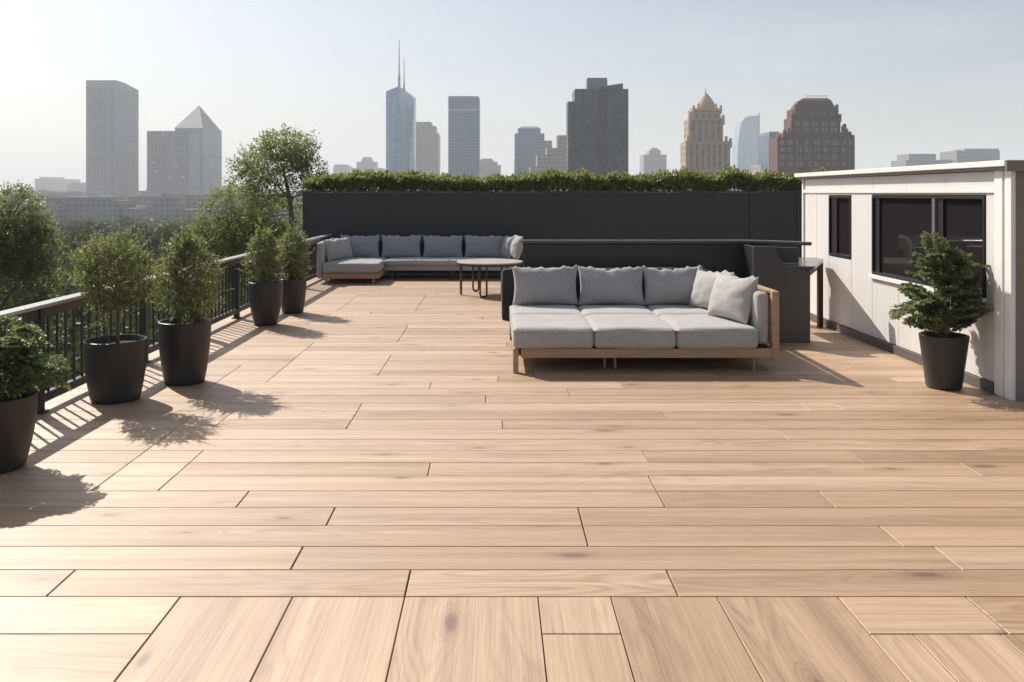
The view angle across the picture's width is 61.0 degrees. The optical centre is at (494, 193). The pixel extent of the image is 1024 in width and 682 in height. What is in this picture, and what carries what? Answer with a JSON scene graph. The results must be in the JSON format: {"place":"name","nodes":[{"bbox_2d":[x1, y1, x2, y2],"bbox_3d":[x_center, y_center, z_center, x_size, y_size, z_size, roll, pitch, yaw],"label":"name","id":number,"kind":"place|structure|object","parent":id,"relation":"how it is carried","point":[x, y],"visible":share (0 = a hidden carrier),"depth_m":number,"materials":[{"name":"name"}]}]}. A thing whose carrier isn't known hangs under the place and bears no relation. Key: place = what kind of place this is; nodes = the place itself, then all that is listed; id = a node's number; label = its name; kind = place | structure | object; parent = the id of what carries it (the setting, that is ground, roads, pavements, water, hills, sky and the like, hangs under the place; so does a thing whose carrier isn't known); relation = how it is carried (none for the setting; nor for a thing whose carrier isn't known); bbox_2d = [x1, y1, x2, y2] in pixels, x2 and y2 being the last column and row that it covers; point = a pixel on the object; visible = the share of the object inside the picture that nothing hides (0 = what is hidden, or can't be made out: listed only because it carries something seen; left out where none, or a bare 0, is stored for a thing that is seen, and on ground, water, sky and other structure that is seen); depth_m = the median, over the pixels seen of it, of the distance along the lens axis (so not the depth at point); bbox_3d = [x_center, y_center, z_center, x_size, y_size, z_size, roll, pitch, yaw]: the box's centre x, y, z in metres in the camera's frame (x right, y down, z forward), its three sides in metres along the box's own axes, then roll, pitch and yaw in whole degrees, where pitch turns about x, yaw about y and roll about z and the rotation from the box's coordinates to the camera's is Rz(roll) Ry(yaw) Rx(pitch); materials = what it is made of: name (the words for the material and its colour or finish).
{"place":"outdoors","nodes":[
{"label":"outdoors","id":0,"kind":"place"},
{"bbox_2d":[13,218,302,354],"bbox_3d":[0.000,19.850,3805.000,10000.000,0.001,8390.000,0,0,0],"label":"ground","id":1,"kind":"structure","parent":0,"point":[151,219],"depth_m":551.33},
{"bbox_2d":[0,179,74,347],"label":"tree","id":2,"kind":"object","parent":1,"relation":"on","point":[23,266],"visible":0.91,"depth_m":23.82,"materials":[{"name":"green plant"}]},
{"bbox_2d":[35,177,79,189],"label":"skyscraper","id":3,"kind":"structure","parent":1,"relation":"on","point":[52,183],"depth_m":2307.54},
{"bbox_2d":[67,183,85,192],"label":"skyscraper","id":4,"kind":"structure","parent":1,"relation":"on","point":[76,187],"depth_m":1750.00,"materials":[{"name":"beige stone"}]},
{"bbox_2d":[86,80,138,193],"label":"skyscraper","id":5,"kind":"structure","parent":1,"relation":"on","point":[112,136],"depth_m":1250.00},
{"bbox_2d":[0,188,304,221],"bbox_3d":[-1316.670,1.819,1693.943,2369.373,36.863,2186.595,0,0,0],"label":"distant roofs","id":6,"kind":"structure","parent":1,"relation":"on","point":[111,206],"depth_m":628.12,"materials":[{"name":"grey stone"}]},
{"bbox_2d":[0,215,312,401],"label":"treetops","id":7,"kind":"object","parent":1,"relation":"on","point":[77,230],"visible":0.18,"depth_m":115.86,"materials":[{"name":"green plant"}]},
{"bbox_2d":[147,131,199,195],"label":"skyscraper","id":8,"kind":"structure","parent":1,"relation":"on","point":[173,161],"depth_m":1150.00,"materials":[{"name":"grey concrete"}]},
{"bbox_2d":[175,106,221,193],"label":"skyscraper","id":9,"kind":"structure","parent":1,"relation":"on","point":[201,123],"depth_m":1346.46,"materials":[{"name":"stone"}]},
{"bbox_2d":[222,185,245,190],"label":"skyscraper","id":10,"kind":"structure","parent":1,"relation":"on","point":[232,187],"depth_m":2000.00,"materials":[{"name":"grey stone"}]},
{"bbox_2d":[179,180,302,316],"bbox_3d":[-7.424,9.680,25.419,3.606,20.341,3.004,0,0,27],"label":"tree","id":11,"kind":"object","parent":1,"relation":"on","point":[233,244],"visible":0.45,"depth_m":25.12,"materials":[{"name":"green plant"}]},
{"bbox_2d":[221,123,329,264],"bbox_3d":[-5.679,9.009,22.512,2.909,21.682,2.159,0,0,0],"label":"tree","id":12,"kind":"object","parent":1,"relation":"on","point":[286,152],"visible":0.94,"depth_m":22.26,"materials":[{"name":"green plant"}]},
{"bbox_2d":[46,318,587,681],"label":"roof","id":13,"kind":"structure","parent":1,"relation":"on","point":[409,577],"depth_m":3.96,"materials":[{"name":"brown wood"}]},
{"bbox_2d":[0,274,1023,681],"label":"deck floor","id":14,"kind":"structure","parent":13,"relation":"on","point":[322,480],"depth_m":4.99,"materials":[{"name":"brown wood"}]},
{"bbox_2d":[0,314,72,473],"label":"potted shrub","id":15,"kind":"object","parent":14,"relation":"on","point":[28,363],"visible":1,"depth_m":5.75,"materials":[{"name":"green plant"}]},
{"bbox_2d":[64,216,166,404],"bbox_3d":[-3.391,1.025,7.769,0.856,1.648,0.974,0,0,0],"label":"potted shrub","id":16,"kind":"object","parent":14,"relation":"on","point":[114,367],"visible":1,"depth_m":7.64,"materials":[{"name":"green plant"}]},
{"bbox_2d":[0,234,331,413],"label":"railing","id":17,"kind":"object","parent":14,"relation":"on","point":[37,313],"visible":0.39,"depth_m":8.85,"materials":[{"name":"metal"}]},
{"bbox_2d":[150,217,233,385],"bbox_3d":[-2.984,1.040,8.497,0.818,1.618,0.970,0,0,0],"label":"potted shrub","id":18,"kind":"object","parent":14,"relation":"on","point":[184,344],"visible":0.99,"depth_m":8.37,"materials":[{"name":"green plant"}]},
{"bbox_2d":[237,218,289,325],"bbox_3d":[-3.304,1.099,12.271,0.740,1.501,0.637,0,0,30],"label":"potted shrub","id":19,"kind":"object","parent":14,"relation":"on","point":[265,292],"visible":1,"depth_m":12.11,"materials":[{"name":"green plant"}]},
{"bbox_2d":[275,217,314,313],"bbox_3d":[-3.119,1.108,13.462,0.760,1.481,0.685,0,0,0],"label":"potted shrub","id":20,"kind":"object","parent":14,"relation":"on","point":[294,291],"visible":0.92,"depth_m":13.34,"materials":[{"name":"green plant"}]},
{"bbox_2d":[317,238,522,283],"bbox_3d":[-1.460,1.424,18.638,4.370,0.853,1.984,0,0,0],"label":"corner sofa","id":21,"kind":"object","parent":14,"relation":"on","point":[373,268],"visible":0.59,"depth_m":18.50,"materials":[{"name":"grey fabric"}]},
{"bbox_2d":[323,238,341,261],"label":"throw pillow","id":22,"kind":"object","parent":21,"relation":"on","point":[333,249],"visible":0.98,"depth_m":18.11,"materials":[{"name":"grey fabric"}]},
{"bbox_2d":[331,237,352,257],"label":"throw pillow","id":23,"kind":"object","parent":21,"relation":"on","point":[346,249],"visible":0.69,"depth_m":18.76,"materials":[{"name":"fabric"}]},
{"bbox_2d":[340,234,379,256],"bbox_3d":[-2.971,1.167,19.179,0.885,0.529,0.253,0,-13,0],"label":"throw pillow","id":24,"kind":"object","parent":21,"relation":"on","point":[364,246],"visible":0.77,"depth_m":19.09,"materials":[{"name":"grey fabric"}]},
{"bbox_2d":[381,234,421,257],"bbox_3d":[-2.059,1.168,19.182,0.896,0.529,0.251,0,-13,0],"label":"throw pillow","id":25,"kind":"object","parent":21,"relation":"on","point":[398,246],"visible":1,"depth_m":19.09,"materials":[{"name":"grey fabric"}]},
{"bbox_2d":[423,235,462,256],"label":"throw pillow","id":26,"kind":"object","parent":21,"relation":"on","point":[439,246],"visible":1,"depth_m":19.09,"materials":[{"name":"grey fabric"}]},
{"bbox_2d":[464,235,503,257],"bbox_3d":[-0.229,1.171,19.179,0.885,0.521,0.245,0,-13,0],"label":"throw pillow","id":27,"kind":"object","parent":21,"relation":"on","point":[483,246],"visible":0.99,"depth_m":19.09,"materials":[{"name":"grey fabric"}]},
{"bbox_2d":[501,236,514,258],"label":"throw pillow","id":28,"kind":"object","parent":21,"relation":"on","point":[505,246],"visible":0.84,"depth_m":18.85,"materials":[{"name":"grey fabric"}]},
{"bbox_2d":[510,235,522,259],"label":"throw pillow","id":29,"kind":"object","parent":21,"relation":"on","point":[516,247],"visible":0.89,"depth_m":18.52,"materials":[{"name":"fabric"}]},
{"bbox_2d":[457,259,522,297],"bbox_3d":[-0.088,1.546,15.900,1.208,0.615,1.208,0,0,0],"label":"coffee table","id":30,"kind":"object","parent":14,"relation":"on","point":[486,263],"visible":0.82,"depth_m":15.53,"materials":[{"name":"metal"}]},
{"bbox_2d":[301,191,801,273],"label":"privacy wall","id":31,"kind":"structure","parent":14,"relation":"on","point":[653,215],"depth_m":20.00,"materials":[{"name":"black laminate"}]},
{"bbox_2d":[303,164,835,193],"bbox_3d":[2.426,-0.020,20.393,13.749,1.340,0.960,0,0,0],"label":"hedge","id":32,"kind":"object","parent":31,"relation":"on","point":[576,180],"visible":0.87,"depth_m":20.07,"materials":[{"name":"green plant"}]},
{"bbox_2d":[501,267,778,372],"bbox_3d":[1.510,1.393,9.981,2.850,0.914,2.198,0,0,0],"label":"daybed sofa","id":33,"kind":"object","parent":14,"relation":"on","point":[605,331],"visible":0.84,"depth_m":8.94,"materials":[{"name":"fabric"}]},
{"bbox_2d":[512,265,577,304],"bbox_3d":[0.623,1.130,10.715,0.820,0.497,0.248,0,-13,-2],"label":"throw pillow","id":34,"kind":"object","parent":33,"relation":"on","point":[542,285],"visible":1,"depth_m":10.63,"materials":[{"name":"grey fabric"}]},
{"bbox_2d":[578,266,644,304],"bbox_3d":[1.437,1.133,10.717,0.820,0.492,0.262,0,-14,2],"label":"throw pillow","id":35,"kind":"object","parent":33,"relation":"on","point":[617,285],"visible":1,"depth_m":10.63,"materials":[{"name":"grey fabric"}]},
{"bbox_2d":[642,265,702,304],"bbox_3d":[2.204,1.131,10.715,0.760,0.494,0.250,0,-13,-1],"label":"throw pillow","id":36,"kind":"object","parent":33,"relation":"on","point":[668,286],"visible":0.8,"depth_m":10.62,"materials":[{"name":"grey fabric"}]},
{"bbox_2d":[689,267,734,308],"bbox_3d":[2.563,1.133,10.248,0.240,0.498,0.700,17,-7,-23],"label":"throw pillow","id":37,"kind":"object","parent":33,"relation":"on","point":[703,284],"visible":0.52,"depth_m":10.25,"materials":[{"name":"fabric"}]},
{"bbox_2d":[708,272,757,323],"bbox_3d":[2.592,1.123,9.483,0.274,0.521,0.760,18,-5,-17],"label":"throw pillow","id":38,"kind":"object","parent":33,"relation":"on","point":[730,296],"visible":0.97,"depth_m":9.29,"materials":[{"name":"fabric"}]},
{"bbox_2d":[521,240,822,342],"bbox_3d":[2.435,1.229,11.520,4.190,1.242,1.560,0,0,0],"label":"bar counter","id":39,"kind":"object","parent":14,"relation":"on","point":[786,272],"visible":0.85,"depth_m":11.28,"materials":[{"name":"black laminate"}]},
{"bbox_2d":[794,160,1023,400],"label":"rooftop shed","id":40,"kind":"structure","parent":14,"relation":"on","point":[863,230],"depth_m":9.62,"materials":[{"name":"white wood"}]},
{"bbox_2d":[829,196,851,258],"bbox_3d":[4.636,0.443,11.635,0.056,0.815,0.730,0,0,0],"label":"window","id":41,"kind":"structure","parent":40,"relation":"in","point":[840,207],"depth_m":11.68,"materials":[{"name":"black glass"}]},
{"bbox_2d":[868,195,986,302],"bbox_3d":[4.622,0.530,9.412,0.084,1.010,2.495,0,0,0],"label":"window","id":42,"kind":"structure","parent":40,"relation":"in","point":[898,221],"depth_m":9.55,"materials":[{"name":"black glass"}]},
{"bbox_2d":[888,231,993,390],"bbox_3d":[4.197,1.099,8.291,0.992,1.500,0.786,0,0,0],"label":"potted shrub","id":43,"kind":"object","parent":14,"relation":"on","point":[953,301],"visible":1,"depth_m":8.12,"materials":[{"name":"green plant"}]},
{"bbox_2d":[333,165,352,190],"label":"skyscraper","id":44,"kind":"structure","parent":1,"relation":"on","point":[337,169],"depth_m":2100.00,"materials":[{"name":"grey stone"}]},
{"bbox_2d":[353,157,385,190],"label":"skyscraper","id":45,"kind":"structure","parent":1,"relation":"on","point":[366,163],"depth_m":2005.00,"materials":[{"name":"grey stone"}]},
{"bbox_2d":[386,40,415,190],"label":"skyscraper","id":46,"kind":"structure","parent":1,"relation":"on","point":[400,129],"depth_m":1000.91,"materials":[{"name":"blue glass"}]},
{"bbox_2d":[416,122,439,190],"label":"skyscraper","id":47,"kind":"structure","parent":1,"relation":"on","point":[427,148],"depth_m":1380.00,"materials":[{"name":"beige stone"}]},
{"bbox_2d":[448,96,479,177],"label":"skyscraper","id":48,"kind":"structure","parent":1,"relation":"on","point":[463,135],"depth_m":980.00,"materials":[{"name":"glass"}]},
{"bbox_2d":[480,159,500,190],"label":"skyscraper","id":49,"kind":"structure","parent":1,"relation":"on","point":[488,167],"depth_m":1500.00,"materials":[{"name":"beige stone"}]},
{"bbox_2d":[514,126,551,185],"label":"skyscraper","id":50,"kind":"structure","parent":1,"relation":"on","point":[530,143],"depth_m":1000.00,"materials":[{"name":"glass"}]},
{"bbox_2d":[529,135,565,190],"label":"skyscraper","id":51,"kind":"structure","parent":1,"relation":"on","point":[555,158],"depth_m":842.00,"materials":[{"name":"beige stone"}]},
{"bbox_2d":[566,78,627,190],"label":"skyscraper","id":52,"kind":"structure","parent":1,"relation":"on","point":[596,126],"depth_m":450.00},
{"bbox_2d":[640,148,666,190],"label":"skyscraper","id":53,"kind":"structure","parent":1,"relation":"on","point":[654,160],"depth_m":1600.00,"materials":[{"name":"grey stone"}]},
{"bbox_2d":[674,88,731,190],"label":"skyscraper","id":54,"kind":"structure","parent":1,"relation":"on","point":[704,147],"depth_m":602.00,"materials":[{"name":"stone"}]},
{"bbox_2d":[732,112,759,190],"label":"skyscraper","id":55,"kind":"structure","parent":1,"relation":"on","point":[745,144],"depth_m":1700.00,"materials":[{"name":"blue glass"}]},
{"bbox_2d":[751,164,761,190],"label":"skyscraper","id":56,"kind":"structure","parent":1,"relation":"on","point":[755,169],"depth_m":734.43,"materials":[{"name":"beige stone"}]},
{"bbox_2d":[758,132,778,175],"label":"skyscraper","id":57,"kind":"structure","parent":1,"relation":"on","point":[763,148],"depth_m":712.84,"materials":[{"name":"glass"}]},
{"bbox_2d":[769,96,854,190],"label":"skyscraper","id":58,"kind":"structure","parent":1,"relation":"on","point":[814,135],"depth_m":460.00,"materials":[{"name":"red brick"}]},
{"bbox_2d":[891,154,952,166],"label":"skyscraper","id":59,"kind":"structure","parent":1,"relation":"on","point":[903,160],"depth_m":1303.00,"materials":[{"name":"grey stone"}]},
{"bbox_2d":[940,149,999,162],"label":"skyscraper","id":60,"kind":"structure","parent":1,"relation":"on","point":[965,155],"depth_m":1300.00,"materials":[{"name":"grey stone"}]},
{"bbox_2d":[0,0,1023,192],"label":"sky","id":61,"kind":"structure","parent":0,"point":[903,76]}
]}

